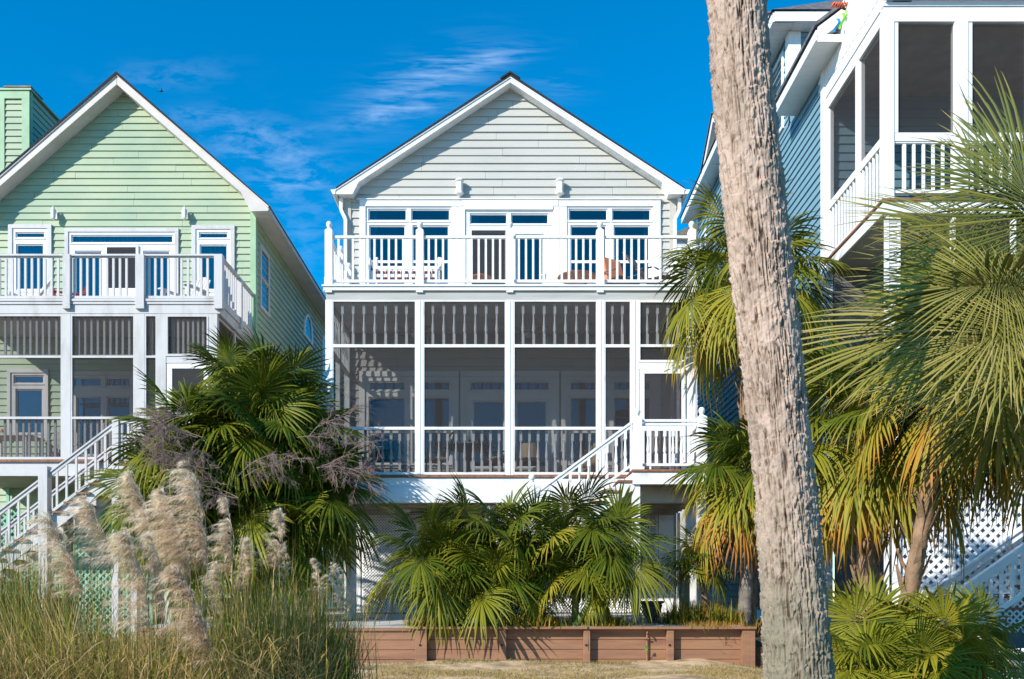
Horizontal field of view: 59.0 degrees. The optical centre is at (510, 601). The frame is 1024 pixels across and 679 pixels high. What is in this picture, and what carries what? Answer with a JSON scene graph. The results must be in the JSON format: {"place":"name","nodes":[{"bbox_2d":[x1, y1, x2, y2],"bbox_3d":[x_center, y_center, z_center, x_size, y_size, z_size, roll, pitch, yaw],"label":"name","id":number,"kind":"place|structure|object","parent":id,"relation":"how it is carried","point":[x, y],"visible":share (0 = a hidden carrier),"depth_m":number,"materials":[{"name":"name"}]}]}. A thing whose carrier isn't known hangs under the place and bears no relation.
{"place":"outdoors","nodes":[
{"label":"outdoors","id":0,"kind":"place"},
{"bbox_2d":[53,286,85,295],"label":"adirondack chair","id":1,"kind":"object","parent":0,"point":[55,292],"visible":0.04,"depth_m":21.18,"materials":[{"name":"red paint"}]},
{"bbox_2d":[0,516,167,671],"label":"tall grass","id":2,"kind":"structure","parent":0,"point":[38,587],"depth_m":9.51,"materials":[{"name":"green plant"}]},
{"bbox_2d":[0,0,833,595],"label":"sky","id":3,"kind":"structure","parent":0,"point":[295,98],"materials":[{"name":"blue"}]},
{"bbox_2d":[147,608,737,626],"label":"patio pavement","id":4,"kind":"structure","parent":0,"point":[396,620],"depth_m":17.65,"materials":[{"name":"concrete"}]},
{"bbox_2d":[485,506,495,613],"bbox_3d":[-0.363,-0.509,16.500,0.200,2.458,0.195,0,0,0],"label":"wooden post","id":5,"kind":"object","parent":4,"relation":"on","point":[488,507],"visible":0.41,"depth_m":16.43,"materials":[{"name":"brown wood"}]},
{"bbox_2d":[322,71,706,620],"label":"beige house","id":6,"kind":"structure","parent":4,"relation":"on","point":[522,194],"depth_m":20.30,"materials":[{"name":"white wood"}]},
{"bbox_2d":[369,257,441,283],"bbox_3d":[-2.172,-6.795,18.902,1.570,1.020,0.662,0,0,0],"label":"garden bench","id":7,"kind":"object","parent":6,"relation":"on","point":[399,272],"visible":0.63,"depth_m":18.88,"materials":[{"name":"wood"}]},
{"bbox_2d":[365,377,451,465],"bbox_3d":[-2.284,-4.048,20.466,1.968,1.994,0.298,0,0,0],"label":"window","id":8,"kind":"structure","parent":6,"relation":"in","point":[408,394],"depth_m":20.34,"materials":[{"name":"white wood"}]},
{"bbox_2d":[366,207,451,283],"bbox_3d":[-2.282,-7.977,20.466,1.940,1.789,0.298,0,0,0],"label":"window","id":9,"kind":"structure","parent":6,"relation":"in","point":[372,223],"depth_m":20.36,"materials":[{"name":"white wood"}]},
{"bbox_2d":[425,432,454,471],"bbox_3d":[-1.536,-3.041,19.024,0.696,1.078,0.632,0,0,-20],"label":"iron chair","id":10,"kind":"object","parent":6,"relation":"on","point":[434,459],"visible":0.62,"depth_m":18.84,"materials":[{"name":"black metal"}]},
{"bbox_2d":[444,443,492,471],"bbox_3d":[-0.874,-2.872,19.000,1.040,0.735,1.032,0,0,0],"label":"porch table","id":11,"kind":"object","parent":6,"relation":"on","point":[460,447],"visible":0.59,"depth_m":18.91,"materials":[{"name":"metal"}]},
{"bbox_2d":[476,432,504,471],"bbox_3d":[-0.337,-3.041,19.030,0.696,1.078,0.632,0,0,25],"label":"iron chair","id":12,"kind":"object","parent":6,"relation":"on","point":[494,459],"visible":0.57,"depth_m":18.90,"materials":[{"name":"black metal"}]},
{"bbox_2d":[472,231,544,283],"bbox_3d":[-0.043,-7.728,20.326,1.650,1.221,0.062,0,0,2],"label":"balcony door","id":13,"kind":"structure","parent":6,"relation":"in","point":[475,241],"depth_m":20.36,"materials":[{"name":"grey"}]},
{"bbox_2d":[465,210,552,283],"bbox_3d":[-0.028,-7.936,20.466,1.972,1.706,0.298,0,0,0],"label":"door frame","id":14,"kind":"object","parent":6,"relation":"in","point":[472,223],"depth_m":20.34,"materials":[{"name":"white wood"}]},
{"bbox_2d":[465,377,552,469],"bbox_3d":[-0.025,-3.999,20.401,1.980,2.093,0.168,0,0,0],"label":"window","id":15,"kind":"structure","parent":6,"relation":"in","point":[471,396],"depth_m":20.34,"materials":[{"name":"white wood"}]},
{"bbox_2d":[557,270,595,283],"bbox_3d":[1.425,-6.578,19.200,0.860,0.595,0.860,0,0,0],"label":"round table","id":16,"kind":"object","parent":6,"relation":"on","point":[579,275],"visible":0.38,"depth_m":19.09,"materials":[{"name":"wood"}]},
{"bbox_2d":[575,443,608,471],"bbox_3d":[1.726,-2.968,19.241,0.804,0.927,0.717,0,0,40],"label":"wicker chair","id":17,"kind":"object","parent":6,"relation":"on","point":[593,465],"visible":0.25,"depth_m":19.17,"materials":[{"name":"beige wicker"}]},
{"bbox_2d":[567,207,652,283],"bbox_3d":[2.245,-7.977,20.466,1.948,1.789,0.298,0,0,0],"label":"window","id":18,"kind":"structure","parent":6,"relation":"in","point":[609,224],"depth_m":20.36,"materials":[{"name":"white wood"}]},
{"bbox_2d":[567,377,652,465],"bbox_3d":[2.245,-4.048,20.466,1.948,1.994,0.298,0,0,0],"label":"window","id":19,"kind":"structure","parent":6,"relation":"in","point":[612,394],"depth_m":20.34,"materials":[{"name":"white wood"}]},
{"bbox_2d":[604,257,638,283],"bbox_3d":[2.266,-6.774,19.006,0.628,0.981,0.697,0,0,-35],"label":"cushioned chair","id":20,"kind":"object","parent":6,"relation":"on","point":[613,269],"visible":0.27,"depth_m":19.01,"materials":[{"name":"brown fabric"}]},
{"bbox_2d":[622,252,674,283],"bbox_3d":[2.924,-6.783,18.877,1.014,1.022,0.655,0,0,32],"label":"lounge chair","id":21,"kind":"object","parent":6,"relation":"on","point":[642,274],"visible":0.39,"depth_m":18.71,"materials":[{"name":"brown wood"}]},
{"bbox_2d":[640,369,686,468],"bbox_3d":[3.040,-3.567,17.979,0.933,2.099,0.067,0,0,0],"label":"screen door","id":22,"kind":"structure","parent":6,"relation":"in","point":[656,414],"depth_m":17.97,"materials":[{"name":"grey wood"}]},
{"bbox_2d":[641,601,663,622],"bbox_3d":[2.584,0.217,16.500,0.460,0.445,0.460,0,0,0],"label":"stone urn","id":23,"kind":"object","parent":4,"relation":"on","point":[652,607],"visible":0.53,"depth_m":16.36,"materials":[{"name":"black stone"}]},
{"bbox_2d":[679,545,689,611],"bbox_3d":[3.215,-0.172,16.700,0.200,1.784,0.195,0,0,0],"label":"wooden post","id":24,"kind":"object","parent":4,"relation":"on","point":[684,590],"visible":0.28,"depth_m":16.62,"materials":[{"name":"wood"}]},
{"bbox_2d":[473,274,491,283],"bbox_3d":[-0.623,-6.614,19.400,0.460,0.663,0.460,0,0,0],"label":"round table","id":25,"kind":"object","parent":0,"point":[482,277],"visible":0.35,"depth_m":19.34,"materials":[{"name":"wood"}]},
{"bbox_2d":[518,443,540,460],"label":"chair","id":26,"kind":"object","parent":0,"point":[533,447],"visible":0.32,"depth_m":19.70,"materials":[{"name":"fabric"}]},
{"bbox_2d":[60,607,1022,677],"bbox_3d":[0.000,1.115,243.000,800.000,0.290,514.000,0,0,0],"label":"ground","id":27,"kind":"structure","parent":0,"point":[339,607],"depth_m":21.64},
{"bbox_2d":[63,499,73,628],"bbox_3d":[-9.575,-0.766,19.600,0.200,2.973,0.195,0,0,0],"label":"wooden post","id":28,"kind":"object","parent":27,"relation":"on","point":[69,524],"visible":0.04,"depth_m":19.54,"materials":[{"name":"wood"}]},
{"bbox_2d":[0,494,181,678],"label":"pampas grass","id":29,"kind":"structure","parent":27,"relation":"on","point":[87,509],"depth_m":7.58,"materials":[{"name":"plant"}]},
{"bbox_2d":[7,458,323,678],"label":"pampas grass","id":30,"kind":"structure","parent":27,"relation":"on","point":[172,526],"depth_m":7.20,"materials":[{"name":"plant"}]},
{"bbox_2d":[0,71,343,641],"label":"green house","id":31,"kind":"structure","parent":27,"relation":"on","point":[122,200],"depth_m":22.45,"materials":[{"name":"green wood"}]},
{"bbox_2d":[0,433,44,456],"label":"porch table","id":32,"kind":"object","parent":31,"relation":"on","point":[14,439],"visible":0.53,"depth_m":21.10,"materials":[{"name":"white paint"}]},
{"bbox_2d":[11,373,44,437],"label":"window","id":33,"kind":"structure","parent":31,"relation":"in","point":[16,387],"depth_m":22.45,"materials":[{"name":"white paint"}]},
{"bbox_2d":[13,229,46,295],"bbox_3d":[-11.925,-8.403,22.518,0.859,1.695,0.173,0,0,0],"label":"window","id":34,"kind":"structure","parent":31,"relation":"in","point":[25,241],"depth_m":22.48,"materials":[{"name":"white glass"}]},
{"bbox_2d":[8,278,53,295],"bbox_3d":[-11.299,-7.161,21.244,1.054,1.029,0.642,0,0,-40],"label":"plastic chair","id":35,"kind":"object","parent":31,"relation":"on","point":[41,290],"visible":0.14,"depth_m":21.17,"materials":[{"name":"white plastic"}]},
{"bbox_2d":[45,429,82,456],"bbox_3d":[-10.512,-3.623,21.369,0.780,1.026,0.786,0,0,-20],"label":"porch chair","id":36,"kind":"object","parent":31,"relation":"on","point":[59,452],"visible":0.27,"depth_m":21.49,"materials":[{"name":"white paint"}]},
{"bbox_2d":[74,375,131,456],"bbox_3d":[-10.145,-4.588,22.516,1.528,2.032,0.168,0,0,0],"label":"door","id":37,"kind":"structure","parent":31,"relation":"in","point":[104,391],"depth_m":22.45,"materials":[{"name":"white paint"}]},
{"bbox_2d":[104,245,138,295],"bbox_3d":[-9.638,-8.189,22.427,0.839,1.266,0.035,0,0,0],"label":"balcony door","id":38,"kind":"structure","parent":31,"relation":"in","point":[131,283],"depth_m":22.42,"materials":[{"name":"grey"}]},
{"bbox_2d":[69,232,174,295],"bbox_3d":[-9.646,-8.289,22.518,2.649,1.772,0.173,0,0,0],"label":"window","id":39,"kind":"structure","parent":31,"relation":"in","point":[79,242],"depth_m":22.49,"materials":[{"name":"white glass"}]},
{"bbox_2d":[158,277,210,295],"bbox_3d":[-7.598,-7.210,21.302,0.897,1.130,0.960,0,0,25],"label":"adirondack chair","id":40,"kind":"object","parent":31,"relation":"on","point":[191,288],"visible":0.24,"depth_m":21.30,"materials":[{"name":"white paint"}]},
{"bbox_2d":[167,364,208,420],"bbox_3d":[-7.110,-4.186,19.945,0.915,2.102,0.030,0,0,0],"label":"screen door","id":41,"kind":"structure","parent":31,"relation":"in","point":[170,367],"depth_m":19.93,"materials":[{"name":"grey wood"}]},
{"bbox_2d":[196,229,229,295],"bbox_3d":[-7.378,-8.399,22.518,0.867,1.688,0.173,0,0,0],"label":"window","id":42,"kind":"structure","parent":31,"relation":"in","point":[208,241],"depth_m":22.48,"materials":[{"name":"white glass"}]},
{"bbox_2d":[259,244,269,317],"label":"side window","id":43,"kind":"structure","parent":31,"relation":"in","point":[265,310],"depth_m":23.30,"materials":[{"name":"blue glass"}]},
{"bbox_2d":[303,314,312,345],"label":"arched window","id":44,"kind":"structure","parent":31,"relation":"in","point":[305,324],"depth_m":28.39,"materials":[{"name":"blue glass"}]},
{"bbox_2d":[322,335,324,387],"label":"side window","id":45,"kind":"structure","parent":31,"relation":"in","point":[323,336],"depth_m":30.50,"materials":[{"name":"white glass"}]},
{"bbox_2d":[0,505,403,678],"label":"long grass","id":46,"kind":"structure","parent":27,"relation":"on","point":[220,659],"depth_m":7.62,"materials":[{"name":"green plant"}]},
{"bbox_2d":[39,496,402,678],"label":"pampas grass","id":47,"kind":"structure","parent":27,"relation":"on","point":[223,502],"depth_m":8.40,"materials":[{"name":"plant"}]},
{"bbox_2d":[74,325,393,622],"bbox_3d":[-4.806,-2.002,16.494,5.860,6.263,5.015,0,0,0],"label":"palmetto shrub","id":48,"kind":"object","parent":27,"relation":"on","point":[268,445],"visible":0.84,"depth_m":16.29,"materials":[{"name":"green plant"}]},
{"bbox_2d":[264,558,390,678],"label":"pampas grass","id":49,"kind":"object","parent":27,"relation":"on","point":[315,566],"depth_m":9.33,"materials":[{"name":"plant"}]},
{"bbox_2d":[139,626,756,666],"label":"wooden retaining wall","id":50,"kind":"structure","parent":27,"relation":"on","point":[604,644],"depth_m":15.02,"materials":[{"name":"brown paint"}]},
{"bbox_2d":[706,0,835,678],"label":"palm tree","id":51,"kind":"object","parent":27,"relation":"on","point":[796,639],"visible":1,"depth_m":5.45,"materials":[{"name":"brown plant"}]},
{"bbox_2d":[680,0,1023,650],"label":"blue house","id":52,"kind":"structure","parent":27,"relation":"on","point":[867,91],"depth_m":17.66,"materials":[{"name":"wood"}]},
{"bbox_2d":[700,228,706,281],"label":"side window","id":53,"kind":"structure","parent":52,"relation":"in","point":[705,228],"depth_m":29.84,"materials":[{"name":"white glass"}]},
{"bbox_2d":[772,51,784,137],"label":"side window","id":54,"kind":"structure","parent":52,"relation":"in","point":[781,58],"depth_m":21.45,"materials":[{"name":"white glass"}]},
{"bbox_2d":[830,1,847,31],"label":"wind sock","id":55,"kind":"object","parent":52,"relation":"hanging from","point":[842,6],"visible":0.98,"depth_m":17.22,"materials":[{"name":"fabric"}]},
{"bbox_2d":[799,68,1023,521],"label":"palm tree","id":56,"kind":"object","parent":27,"relation":"on","point":[950,290],"visible":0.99,"depth_m":7.54,"materials":[{"name":"green plant"}]},
{"bbox_2d":[826,568,1008,678],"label":"palmetto shrub","id":57,"kind":"object","parent":27,"relation":"on","point":[849,648],"visible":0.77,"depth_m":8.13,"materials":[{"name":"green plant"}]},
{"bbox_2d":[857,577,1023,678],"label":"palmetto shrub","id":58,"kind":"object","parent":27,"relation":"on","point":[982,655],"visible":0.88,"depth_m":7.99,"materials":[{"name":"green plant"}]},
{"bbox_2d":[919,317,1023,551],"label":"palm tree","id":59,"kind":"object","parent":27,"relation":"on","point":[1015,503],"visible":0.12,"depth_m":11.50,"materials":[{"name":"green plant"}]},
{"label":"planter soil","id":60,"kind":"structure","parent":27,"relation":"on","visible":0},
{"bbox_2d":[403,611,450,626],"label":"plant","id":61,"kind":"object","parent":60,"relation":"on","point":[423,623],"visible":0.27,"depth_m":15.32,"materials":[{"name":"green plant"}]},
{"bbox_2d":[357,471,528,648],"bbox_3d":[-1.086,-0.760,15.386,2.990,3.157,2.664,0,0,0],"label":"palmetto shrub","id":62,"kind":"object","parent":60,"relation":"on","point":[437,551],"visible":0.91,"depth_m":15.11,"materials":[{"name":"green plant"}]},
{"bbox_2d":[433,480,593,654],"bbox_3d":[0.145,-0.564,15.607,2.902,3.282,2.638,0,0,0],"label":"palmetto shrub","id":63,"kind":"object","parent":60,"relation":"on","point":[518,548],"visible":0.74,"depth_m":15.23,"materials":[{"name":"green plant"}]},
{"bbox_2d":[487,610,606,638],"bbox_3d":[0.512,0.496,15.505,2.269,0.797,1.906,0,0,19],"label":"plant","id":64,"kind":"object","parent":60,"relation":"on","point":[551,621],"visible":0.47,"depth_m":15.19,"materials":[{"name":"green plant"}]},
{"bbox_2d":[521,466,682,625],"bbox_3d":[1.494,-0.776,15.547,2.919,3.000,2.232,0,0,0],"label":"palmetto shrub","id":65,"kind":"object","parent":60,"relation":"on","point":[596,579],"visible":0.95,"depth_m":15.22,"materials":[{"name":"green plant"}]},
{"bbox_2d":[581,613,640,625],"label":"plant","id":66,"kind":"object","parent":60,"relation":"on","point":[617,621],"visible":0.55,"depth_m":15.46,"materials":[{"name":"green plant"}]},
{"bbox_2d":[639,597,734,625],"bbox_3d":[3.270,0.569,16.176,1.958,1.404,2.176,0,0,13],"label":"plant","id":67,"kind":"object","parent":60,"relation":"on","point":[687,614],"visible":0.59,"depth_m":15.93,"materials":[{"name":"green plant"}]},
{"bbox_2d":[656,521,738,609],"bbox_3d":[3.405,-0.548,16.365,1.551,2.057,1.490,0,0,0],"label":"palmetto shrub","id":68,"kind":"object","parent":60,"relation":"on","point":[684,564],"visible":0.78,"depth_m":16.28,"materials":[{"name":"green plant"}]},
{"bbox_2d":[657,618,760,634],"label":"plant","id":69,"kind":"object","parent":60,"relation":"on","point":[706,624],"visible":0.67,"depth_m":15.19,"materials":[{"name":"green plant"}]},
{"bbox_2d":[693,598,760,633],"bbox_3d":[3.690,0.492,16.272,1.733,1.120,1.551,0,0,-28],"label":"plant","id":70,"kind":"object","parent":60,"relation":"on","point":[738,615],"visible":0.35,"depth_m":16.00,"materials":[{"name":"green plant"}]},
{"bbox_2d":[347,657,837,678],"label":"sand","id":71,"kind":"structure","parent":0,"point":[658,665],"depth_m":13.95,"materials":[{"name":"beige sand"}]},
{"bbox_2d":[804,334,983,660],"bbox_3d":[4.855,-1.309,12.194,3.090,4.959,3.032,0,0,-34],"label":"palm tree","id":72,"kind":"object","parent":71,"relation":"on","point":[867,514],"visible":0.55,"depth_m":11.61,"materials":[{"name":"green plant"}]},
{"bbox_2d":[829,228,1023,609],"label":"palm tree","id":73,"kind":"object","parent":71,"relation":"on","point":[914,568],"visible":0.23,"depth_m":10.67,"materials":[{"name":"green plant"}]},
{"bbox_2d":[677,224,761,619],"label":"distant house","id":74,"kind":"structure","parent":0,"point":[681,242],"depth_m":44.30,"materials":[{"name":"white"}]},
{"bbox_2d":[755,620,851,668],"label":"mulch ground","id":75,"kind":"structure","parent":0,"point":[758,653],"depth_m":15.00,"materials":[{"name":"brown soil"}]},
{"bbox_2d":[659,410,814,625],"bbox_3d":[4.231,-1.472,16.185,3.108,4.183,2.832,0,0,0],"label":"palm tree","id":76,"kind":"object","parent":75,"relation":"on","point":[727,458],"visible":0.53,"depth_m":15.74,"materials":[{"name":"green plant"}]},
{"bbox_2d":[651,174,862,627],"bbox_3d":[4.471,-3.725,17.672,3.560,8.890,3.820,0,0,-32],"label":"palm tree","id":77,"kind":"object","parent":75,"relation":"on","point":[715,301],"visible":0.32,"depth_m":17.25,"materials":[{"name":"green plant"}]}
]}

